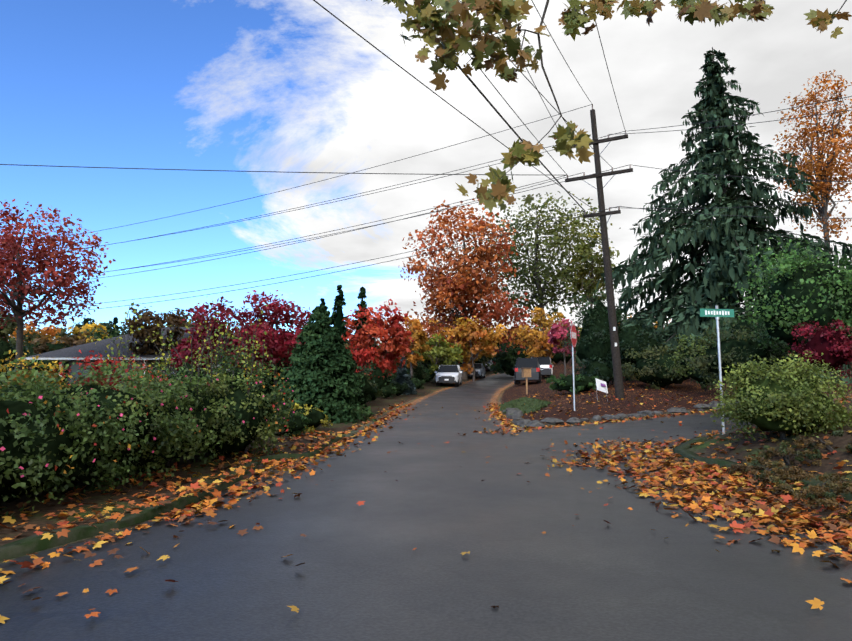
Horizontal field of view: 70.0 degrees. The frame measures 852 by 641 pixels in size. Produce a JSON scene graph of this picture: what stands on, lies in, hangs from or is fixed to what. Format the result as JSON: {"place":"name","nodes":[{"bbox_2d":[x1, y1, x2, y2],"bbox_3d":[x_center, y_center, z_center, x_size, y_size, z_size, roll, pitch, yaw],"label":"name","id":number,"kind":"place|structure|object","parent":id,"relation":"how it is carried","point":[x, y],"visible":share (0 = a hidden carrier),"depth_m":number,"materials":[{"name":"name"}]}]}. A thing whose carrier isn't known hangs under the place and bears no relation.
{"place":"outdoors","nodes":[
{"label":"outdoors","id":0,"kind":"place"},
{"bbox_2d":[0,356,851,640],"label":"ground","id":1,"kind":"structure","parent":0,"point":[365,572],"depth_m":5.25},
{"bbox_2d":[0,340,32,378],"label":"tree","id":2,"kind":"object","parent":1,"relation":"on","point":[4,346],"visible":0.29,"depth_m":45.58,"materials":[{"name":"green plant"}]},
{"bbox_2d":[0,312,40,343],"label":"green tree","id":3,"kind":"object","parent":1,"relation":"on","point":[7,330],"visible":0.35,"depth_m":58.40,"materials":[{"name":"green plant"}]},
{"bbox_2d":[0,337,40,352],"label":"tree","id":4,"kind":"object","parent":1,"relation":"on","point":[30,346],"visible":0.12,"depth_m":51.66,"materials":[{"name":"green plant"}]},
{"bbox_2d":[9,320,64,345],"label":"tree","id":5,"kind":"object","parent":1,"relation":"on","point":[50,332],"depth_m":96.42,"materials":[{"name":"orange plant"}]},
{"bbox_2d":[0,350,75,393],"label":"gold shrub","id":6,"kind":"object","parent":1,"relation":"on","point":[34,366],"visible":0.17,"depth_m":12.67,"materials":[{"name":"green plant"}]},
{"bbox_2d":[5,331,93,380],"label":"shrub","id":7,"kind":"object","parent":1,"relation":"on","point":[45,345],"visible":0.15,"depth_m":41.09,"materials":[{"name":"green plant"}]},
{"bbox_2d":[52,326,79,345],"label":"tree","id":8,"kind":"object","parent":1,"relation":"on","point":[62,333],"depth_m":105.88,"materials":[{"name":"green plant"}]},
{"bbox_2d":[67,322,108,343],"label":"gold tree","id":9,"kind":"object","parent":1,"relation":"on","point":[76,329],"visible":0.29,"depth_m":53.86,"materials":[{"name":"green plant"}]},
{"bbox_2d":[68,318,127,337],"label":"tree","id":10,"kind":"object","parent":1,"relation":"on","point":[109,325],"depth_m":108.31,"materials":[{"name":"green plant"}]},
{"bbox_2d":[53,350,151,390],"bbox_3d":[-7.691,1.751,14.674,2.714,2.037,2.544,0,-7,-1],"label":"red shrub","id":11,"kind":"object","parent":1,"relation":"on","point":[87,359],"visible":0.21,"depth_m":14.40,"materials":[{"name":"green plant"}]},
{"bbox_2d":[81,327,125,341],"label":"tree","id":12,"kind":"object","parent":1,"relation":"on","point":[98,335],"visible":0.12,"depth_m":45.72,"materials":[{"name":"green plant"}]},
{"bbox_2d":[109,317,119,336],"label":"conifer","id":13,"kind":"object","parent":1,"relation":"on","point":[115,320],"visible":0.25,"depth_m":59.67,"materials":[{"name":"green plant"}]},
{"bbox_2d":[24,327,229,385],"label":"house","id":14,"kind":"structure","parent":1,"relation":"on","point":[68,354],"depth_m":29.98,"materials":[{"name":"grey"}]},
{"bbox_2d":[0,435,344,561],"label":"grass verge","id":15,"kind":"structure","parent":1,"relation":"on","point":[34,543],"depth_m":6.06,"materials":[{"name":"green plant"}]},
{"bbox_2d":[171,313,206,326],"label":"olive tree","id":16,"kind":"object","parent":1,"relation":"on","point":[188,325],"visible":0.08,"depth_m":46.99,"materials":[{"name":"green plant"}]},
{"bbox_2d":[214,346,288,391],"bbox_3d":[-6.507,2.287,25.126,4.472,2.786,3.334,3,-7,-26],"label":"shrub","id":17,"kind":"object","parent":1,"relation":"on","point":[272,378],"visible":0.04,"depth_m":24.29,"materials":[{"name":"green plant"}]},
{"bbox_2d":[273,411,311,436],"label":"green shrub","id":18,"kind":"object","parent":1,"relation":"on","point":[299,419],"visible":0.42,"depth_m":14.18,"materials":[{"name":"green plant"}]},
{"bbox_2d":[288,403,332,432],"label":"yellow green shrub","id":19,"kind":"object","parent":1,"relation":"on","point":[318,417],"visible":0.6,"depth_m":15.55,"materials":[{"name":"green plant"}]},
{"bbox_2d":[271,305,377,423],"bbox_3d":[-3.396,1.650,19.834,4.196,4.318,3.832,0,-7,-1],"label":"conifer","id":20,"kind":"object","parent":1,"relation":"on","point":[321,374],"visible":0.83,"depth_m":19.19,"materials":[{"name":"green plant"}]},
{"bbox_2d":[320,298,328,326],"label":"conifer","id":21,"kind":"object","parent":1,"relation":"on","point":[322,301],"visible":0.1,"depth_m":78.34,"materials":[{"name":"green plant"}]},
{"bbox_2d":[330,284,353,348],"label":"conifer","id":22,"kind":"object","parent":1,"relation":"on","point":[338,315],"visible":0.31,"depth_m":70.04,"materials":[{"name":"green plant"}]},
{"bbox_2d":[348,286,376,349],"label":"conifer","id":23,"kind":"object","parent":1,"relation":"on","point":[362,303],"visible":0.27,"depth_m":74.06,"materials":[{"name":"green plant"}]},
{"bbox_2d":[351,362,379,404],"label":"shrub","id":24,"kind":"object","parent":1,"relation":"on","point":[367,387],"visible":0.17,"depth_m":26.03,"materials":[{"name":"green plant"}]},
{"bbox_2d":[361,394,371,404],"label":"round shrub","id":25,"kind":"object","parent":1,"relation":"on","point":[369,398],"visible":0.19,"depth_m":27.00,"materials":[{"name":"green plant"}]},
{"bbox_2d":[361,372,385,397],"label":"shrub","id":26,"kind":"object","parent":1,"relation":"on","point":[373,392],"visible":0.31,"depth_m":28.46,"materials":[{"name":"green plant"}]},
{"bbox_2d":[359,358,392,389],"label":"shrub","id":27,"kind":"object","parent":1,"relation":"on","point":[376,374],"visible":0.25,"depth_m":32.49,"materials":[{"name":"green plant"}]},
{"bbox_2d":[372,383,379,399],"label":"round shrub","id":28,"kind":"object","parent":1,"relation":"on","point":[374,397],"visible":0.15,"depth_m":30.00,"materials":[{"name":"green plant"}]},
{"bbox_2d":[341,299,414,396],"bbox_3d":[-2.778,1.669,33.962,4.352,5.613,3.926,0,-7,-1],"label":"red tree","id":29,"kind":"object","parent":1,"relation":"on","point":[390,335],"visible":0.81,"depth_m":33.57,"materials":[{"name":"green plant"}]},
{"bbox_2d":[379,383,396,398],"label":"round shrub","id":30,"kind":"object","parent":1,"relation":"on","point":[388,392],"visible":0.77,"depth_m":32.51,"materials":[{"name":"green plant"}]},
{"bbox_2d":[383,366,398,385],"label":"shrub","id":31,"kind":"object","parent":1,"relation":"on","point":[387,383],"visible":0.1,"depth_m":36.90,"materials":[{"name":"green plant"}]},
{"bbox_2d":[389,381,409,395],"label":"round shrub","id":32,"kind":"object","parent":1,"relation":"on","point":[400,389],"visible":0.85,"depth_m":35.57,"materials":[{"name":"green plant"}]},
{"bbox_2d":[393,356,416,394],"bbox_3d":[-1.480,3.522,37.818,1.910,2.629,1.912,0,-7,-1],"label":"blue spruce","id":33,"kind":"object","parent":1,"relation":"on","point":[403,376],"visible":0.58,"depth_m":37.55,"materials":[{"name":"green plant"}]},
{"bbox_2d":[399,360,428,380],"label":"shrub","id":34,"kind":"object","parent":1,"relation":"on","point":[417,373],"visible":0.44,"depth_m":46.22,"materials":[{"name":"green plant"}]},
{"bbox_2d":[397,316,431,379],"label":"orange tree","id":35,"kind":"object","parent":1,"relation":"on","point":[418,335],"visible":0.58,"depth_m":44.68,"materials":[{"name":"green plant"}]},
{"bbox_2d":[412,378,425,388],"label":"round shrub","id":36,"kind":"object","parent":1,"relation":"on","point":[418,381],"visible":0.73,"depth_m":43.54,"materials":[{"name":"green plant"}]},
{"bbox_2d":[417,362,430,383],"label":"shrub","id":37,"kind":"object","parent":1,"relation":"on","point":[426,371],"visible":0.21,"depth_m":48.80,"materials":[{"name":"green plant"}]},
{"bbox_2d":[417,360,433,368],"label":"shrub","id":38,"kind":"object","parent":1,"relation":"on","point":[429,362],"visible":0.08,"depth_m":53.35,"materials":[{"name":"green plant"}]},
{"bbox_2d":[0,383,851,623],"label":"fallen leaves","id":39,"kind":"object","parent":1,"relation":"on","point":[731,507],"visible":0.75,"depth_m":7.58,"materials":[{"name":"orange plant"}]},
{"bbox_2d":[421,364,435,383],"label":"shrub","id":40,"kind":"object","parent":1,"relation":"on","point":[430,378],"visible":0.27,"depth_m":51.22,"materials":[{"name":"green plant"}]},
{"bbox_2d":[414,334,463,374],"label":"yellow green tree","id":41,"kind":"object","parent":1,"relation":"on","point":[436,354],"visible":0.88,"depth_m":51.33,"materials":[{"name":"green plant"}]},
{"bbox_2d":[435,364,461,386],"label":"white suv","id":42,"kind":"object","parent":1,"relation":"on","point":[448,373],"visible":0.98,"depth_m":48.11,"materials":[{"name":"white paint"}]},
{"bbox_2d":[429,315,484,335],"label":"tree","id":43,"kind":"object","parent":1,"relation":"on","point":[433,321],"depth_m":118.96,"materials":[{"name":"orange plant"}]},
{"bbox_2d":[443,355,491,369],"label":"green bush","id":44,"kind":"object","parent":1,"relation":"on","point":[483,359],"visible":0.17,"depth_m":69.16,"materials":[{"name":"green plant"}]},
{"bbox_2d":[398,199,543,378],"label":"tree","id":45,"kind":"object","parent":1,"relation":"on","point":[457,291],"visible":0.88,"depth_m":59.15,"materials":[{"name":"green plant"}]},
{"bbox_2d":[438,316,509,380],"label":"tree","id":46,"kind":"object","parent":1,"relation":"on","point":[486,347],"visible":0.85,"depth_m":56.40,"materials":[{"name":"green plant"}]},
{"bbox_2d":[468,363,485,378],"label":"parked car","id":47,"kind":"object","parent":1,"relation":"on","point":[480,371],"visible":0.6,"depth_m":61.03,"materials":[{"name":"blue paint"}]},
{"bbox_2d":[485,359,492,370],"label":"silver car","id":48,"kind":"object","parent":1,"relation":"on","point":[487,367],"visible":0.19,"depth_m":72.34,"materials":[{"name":"grey paint"}]},
{"bbox_2d":[483,349,502,364],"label":"burgundy bush","id":49,"kind":"object","parent":1,"relation":"on","point":[494,361],"visible":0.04,"depth_m":74.93,"materials":[{"name":"green plant"}]},
{"bbox_2d":[487,347,530,375],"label":"green bush","id":50,"kind":"object","parent":1,"relation":"on","point":[506,364],"visible":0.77,"depth_m":63.36,"materials":[{"name":"green plant"}]},
{"bbox_2d":[497,331,528,353],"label":"tree","id":51,"kind":"object","parent":1,"relation":"on","point":[508,343],"visible":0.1,"depth_m":84.37,"materials":[{"name":"green plant"}]},
{"bbox_2d":[499,397,551,414],"bbox_3d":[3.683,3.365,24.062,1.744,0.685,7.588,0,-7,-1],"label":"grass patch","id":52,"kind":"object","parent":1,"relation":"on","point":[532,404],"depth_m":23.18,"materials":[{"name":"green plant"}]},
{"bbox_2d":[520,368,531,393],"bbox_3d":[5.116,3.129,30.919,0.500,1.445,0.400,1,-7,-11],"label":"library box on post","id":53,"kind":"object","parent":1,"relation":"on","point":[526,372],"visible":0.88,"depth_m":30.83,"materials":[{"name":"brown wood"}]},
{"bbox_2d":[513,357,543,384],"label":"dark suv","id":54,"kind":"object","parent":1,"relation":"on","point":[533,364],"visible":0.98,"depth_m":42.50,"materials":[{"name":"black paint"}]},
{"bbox_2d":[509,307,568,377],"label":"orange tree","id":55,"kind":"object","parent":1,"relation":"on","point":[537,345],"visible":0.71,"depth_m":51.79,"materials":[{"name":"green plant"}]},
{"bbox_2d":[459,191,620,350],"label":"tall green tree","id":56,"kind":"object","parent":1,"relation":"on","point":[537,279],"visible":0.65,"depth_m":78.00,"materials":[{"name":"green plant"}]},
{"bbox_2d":[531,356,552,377],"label":"car","id":57,"kind":"object","parent":1,"relation":"on","point":[545,363],"visible":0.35,"depth_m":49.67,"materials":[{"name":"white paint"}]},
{"bbox_2d":[548,342,575,364],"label":"shrub","id":58,"kind":"object","parent":1,"relation":"on","point":[557,358],"visible":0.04,"depth_m":81.29,"materials":[{"name":"green plant"}]},
{"bbox_2d":[548,318,579,375],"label":"tree","id":59,"kind":"object","parent":1,"relation":"on","point":[556,332],"visible":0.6,"depth_m":46.06,"materials":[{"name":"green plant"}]},
{"bbox_2d":[545,374,600,394],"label":"shrub","id":60,"kind":"object","parent":1,"relation":"on","point":[582,383],"visible":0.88,"depth_m":26.45,"materials":[{"name":"green plant"}]},
{"bbox_2d":[570,323,576,410],"bbox_3d":[4.740,1.636,19.500,0.082,3.079,0.758,-3,-7,28],"label":"stop sign","id":61,"kind":"object","parent":1,"relation":"on","point":[573,332],"visible":0.92,"depth_m":19.50,"materials":[{"name":"silver metal"}]},
{"bbox_2d":[565,229,619,307],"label":"tall yellow tree","id":62,"kind":"object","parent":1,"relation":"on","point":[589,285],"visible":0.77,"depth_m":72.68,"materials":[{"name":"green plant"}]},
{"bbox_2d":[568,355,622,384],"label":"dark shrub","id":63,"kind":"object","parent":1,"relation":"on","point":[603,372],"visible":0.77,"depth_m":28.71,"materials":[{"name":"green plant"}]},
{"bbox_2d":[561,287,630,383],"bbox_3d":[8.846,0.997,31.259,3.589,5.502,3.819,3,-7,-23],"label":"arborvitae","id":64,"kind":"object","parent":1,"relation":"on","point":[594,340],"visible":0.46,"depth_m":30.67,"materials":[{"name":"green plant"}]},
{"bbox_2d":[565,104,632,397],"bbox_3d":[6.837,-2.586,23.661,2.622,12.121,0.643,-3,-7,27],"label":"utility pole","id":65,"kind":"object","parent":1,"relation":"on","point":[617,367],"visible":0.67,"depth_m":23.46,"materials":[{"name":"brown wood"}]},
{"bbox_2d":[0,0,851,314],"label":"power lines","id":66,"kind":"object","parent":65,"relation":"attached to","point":[444,176],"visible":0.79,"depth_m":23.15,"materials":[{"name":"black metal"}]},
{"bbox_2d":[595,378,607,400],"bbox_3d":[6.286,2.529,21.754,0.663,0.924,0.228,4,-8,-31],"label":"yard sign","id":67,"kind":"object","parent":1,"relation":"on","point":[601,385],"visible":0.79,"depth_m":21.74,"materials":[{"name":"white paint"}]},
{"bbox_2d":[502,400,738,427],"bbox_3d":[7.205,3.306,22.585,12.938,0.958,5.671,4,-8,-30],"label":"border rock","id":68,"kind":"object","parent":1,"relation":"on","point":[516,415],"visible":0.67,"depth_m":19.07,"materials":[{"name":"grey stone"}]},
{"bbox_2d":[604,309,673,369],"bbox_3d":[10.418,1.079,30.179,3.543,3.320,3.049,0,-7,-1],"label":"dark shrub","id":69,"kind":"object","parent":1,"relation":"on","point":[634,336],"visible":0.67,"depth_m":29.66,"materials":[{"name":"green plant"}]},
{"bbox_2d":[611,342,691,389],"bbox_3d":[10.444,2.037,27.073,4.148,2.369,3.706,-3,-7,24],"label":"feathery shrub","id":70,"kind":"object","parent":1,"relation":"on","point":[652,369],"visible":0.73,"depth_m":26.50,"materials":[{"name":"green plant"}]},
{"bbox_2d":[664,333,722,390],"bbox_3d":[10.924,1.655,24.105,2.793,2.309,2.606,-2,-7,16],"label":"feathery shrub","id":71,"kind":"object","parent":1,"relation":"on","point":[690,373],"visible":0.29,"depth_m":23.94,"materials":[{"name":"green plant"}]},
{"bbox_2d":[575,47,851,383],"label":"conifer","id":72,"kind":"object","parent":1,"relation":"on","point":[722,242],"visible":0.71,"depth_m":35.67,"materials":[{"name":"green plant"}]},
{"bbox_2d":[700,306,733,434],"bbox_3d":[6.121,1.164,12.638,0.778,2.975,0.078,2,-7,-14],"label":"street name sign","id":73,"kind":"object","parent":1,"relation":"on","point":[716,313],"visible":0.9,"depth_m":12.74,"materials":[{"name":"silver metal"}]},
{"bbox_2d":[683,320,797,391],"bbox_3d":[8.722,1.002,17.118,2.850,2.029,2.732,0,-7,-1],"label":"olive shrub","id":74,"kind":"object","parent":1,"relation":"on","point":[734,351],"visible":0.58,"depth_m":16.71,"materials":[{"name":"green plant"}]},
{"bbox_2d":[704,296,803,371],"bbox_3d":[12.435,0.551,22.356,4.058,2.952,3.644,0,-7,-1],"label":"green shrub","id":75,"kind":"object","parent":1,"relation":"on","point":[739,324],"visible":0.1,"depth_m":21.86,"materials":[{"name":"green plant"}]},
{"bbox_2d":[725,455,793,478],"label":"ground cover","id":76,"kind":"object","parent":1,"relation":"on","point":[753,468],"visible":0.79,"depth_m":8.41,"materials":[{"name":"green plant"}]},
{"bbox_2d":[673,430,851,500],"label":"kerb","id":77,"kind":"structure","parent":1,"relation":"on","point":[682,450],"depth_m":10.00,"materials":[{"name":"grey concrete"}]},
{"bbox_2d":[701,350,851,440],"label":"broom shrub","id":78,"kind":"object","parent":1,"relation":"on","point":[789,400],"visible":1,"depth_m":9.63,"materials":[{"name":"green plant"}]},
{"bbox_2d":[722,235,851,375],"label":"tree","id":79,"kind":"object","parent":1,"relation":"on","point":[801,292],"visible":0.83,"depth_m":14.82,"materials":[{"name":"green plant"}]},
{"bbox_2d":[758,440,822,465],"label":"ground cover","id":80,"kind":"object","parent":1,"relation":"on","point":[808,453],"visible":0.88,"depth_m":8.74,"materials":[{"name":"green plant"}]},
{"bbox_2d":[753,466,849,496],"bbox_3d":[4.648,2.025,7.456,1.040,0.470,1.024,0,-7,-1],"label":"ground cover","id":81,"kind":"object","parent":1,"relation":"on","point":[782,485],"visible":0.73,"depth_m":7.32,"materials":[{"name":"green plant"}]},
{"bbox_2d":[770,70,851,253],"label":"autumn tree","id":82,"kind":"object","parent":1,"relation":"on","point":[816,165],"visible":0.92,"depth_m":56.02,"materials":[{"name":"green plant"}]},
{"bbox_2d":[787,319,851,382],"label":"dark red shrub","id":83,"kind":"object","parent":1,"relation":"on","point":[834,346],"visible":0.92,"depth_m":12.45,"materials":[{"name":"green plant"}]},
{"bbox_2d":[791,430,851,454],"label":"ground cover","id":84,"kind":"object","parent":1,"relation":"on","point":[800,441],"visible":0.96,"depth_m":8.60,"materials":[{"name":"green plant"}]},
{"bbox_2d":[793,481,851,514],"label":"ground cover","id":85,"kind":"object","parent":1,"relation":"on","point":[816,492],"visible":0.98,"depth_m":6.57,"materials":[{"name":"green plant"}]},
{"bbox_2d":[0,0,851,344],"label":"sky","id":86,"kind":"structure","parent":0,"point":[281,86],"materials":[{"name":"blue"}]},
{"bbox_2d":[371,0,851,211],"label":"maple branch","id":87,"kind":"object","parent":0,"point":[429,18],"visible":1,"depth_m":4.84,"materials":[{"name":"yellow plant"}]},
{"bbox_3d":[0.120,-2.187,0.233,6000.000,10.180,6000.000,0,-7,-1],"label":"ground","id":88,"kind":"structure","parent":0,"visible":0},
{"bbox_2d":[0,226,40,324],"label":"russet tree","id":89,"kind":"object","parent":88,"relation":"on","point":[14,271],"visible":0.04,"depth_m":30.50,"materials":[{"name":"red plant"}]},
{"bbox_2d":[0,199,115,371],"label":"russet tree","id":90,"kind":"object","parent":88,"relation":"on","point":[20,289],"visible":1,"depth_m":23.77,"materials":[{"name":"red plant"}]},
{"bbox_2d":[0,302,301,518],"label":"rose hedge","id":91,"kind":"object","parent":88,"relation":"on","point":[93,433],"visible":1,"depth_m":8.08,"materials":[{"name":"green plant"}]},
{"bbox_2d":[121,304,190,377],"bbox_3d":[-13.113,1.659,29.664,3.125,4.874,3.601,0,-7,-1],"label":"bronze tree","id":92,"kind":"object","parent":88,"relation":"on","point":[149,318],"visible":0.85,"depth_m":29.23,"materials":[{"name":"brown plant"}]},
{"bbox_2d":[170,296,290,373],"bbox_3d":[-6.660,1.284,20.889,3.719,4.224,3.260,4,-8,-29],"label":"burgundy maple","id":93,"kind":"object","parent":88,"relation":"on","point":[199,313],"visible":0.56,"depth_m":20.50,"materials":[{"name":"red plant"}]},
{"bbox_2d":[226,290,315,395],"bbox_3d":[-5.736,1.226,23.282,4.485,4.736,3.603,0,-7,-1],"label":"burgundy maple","id":94,"kind":"object","parent":88,"relation":"on","point":[277,310],"visible":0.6,"depth_m":23.03,"materials":[{"name":"red plant"}]}
]}

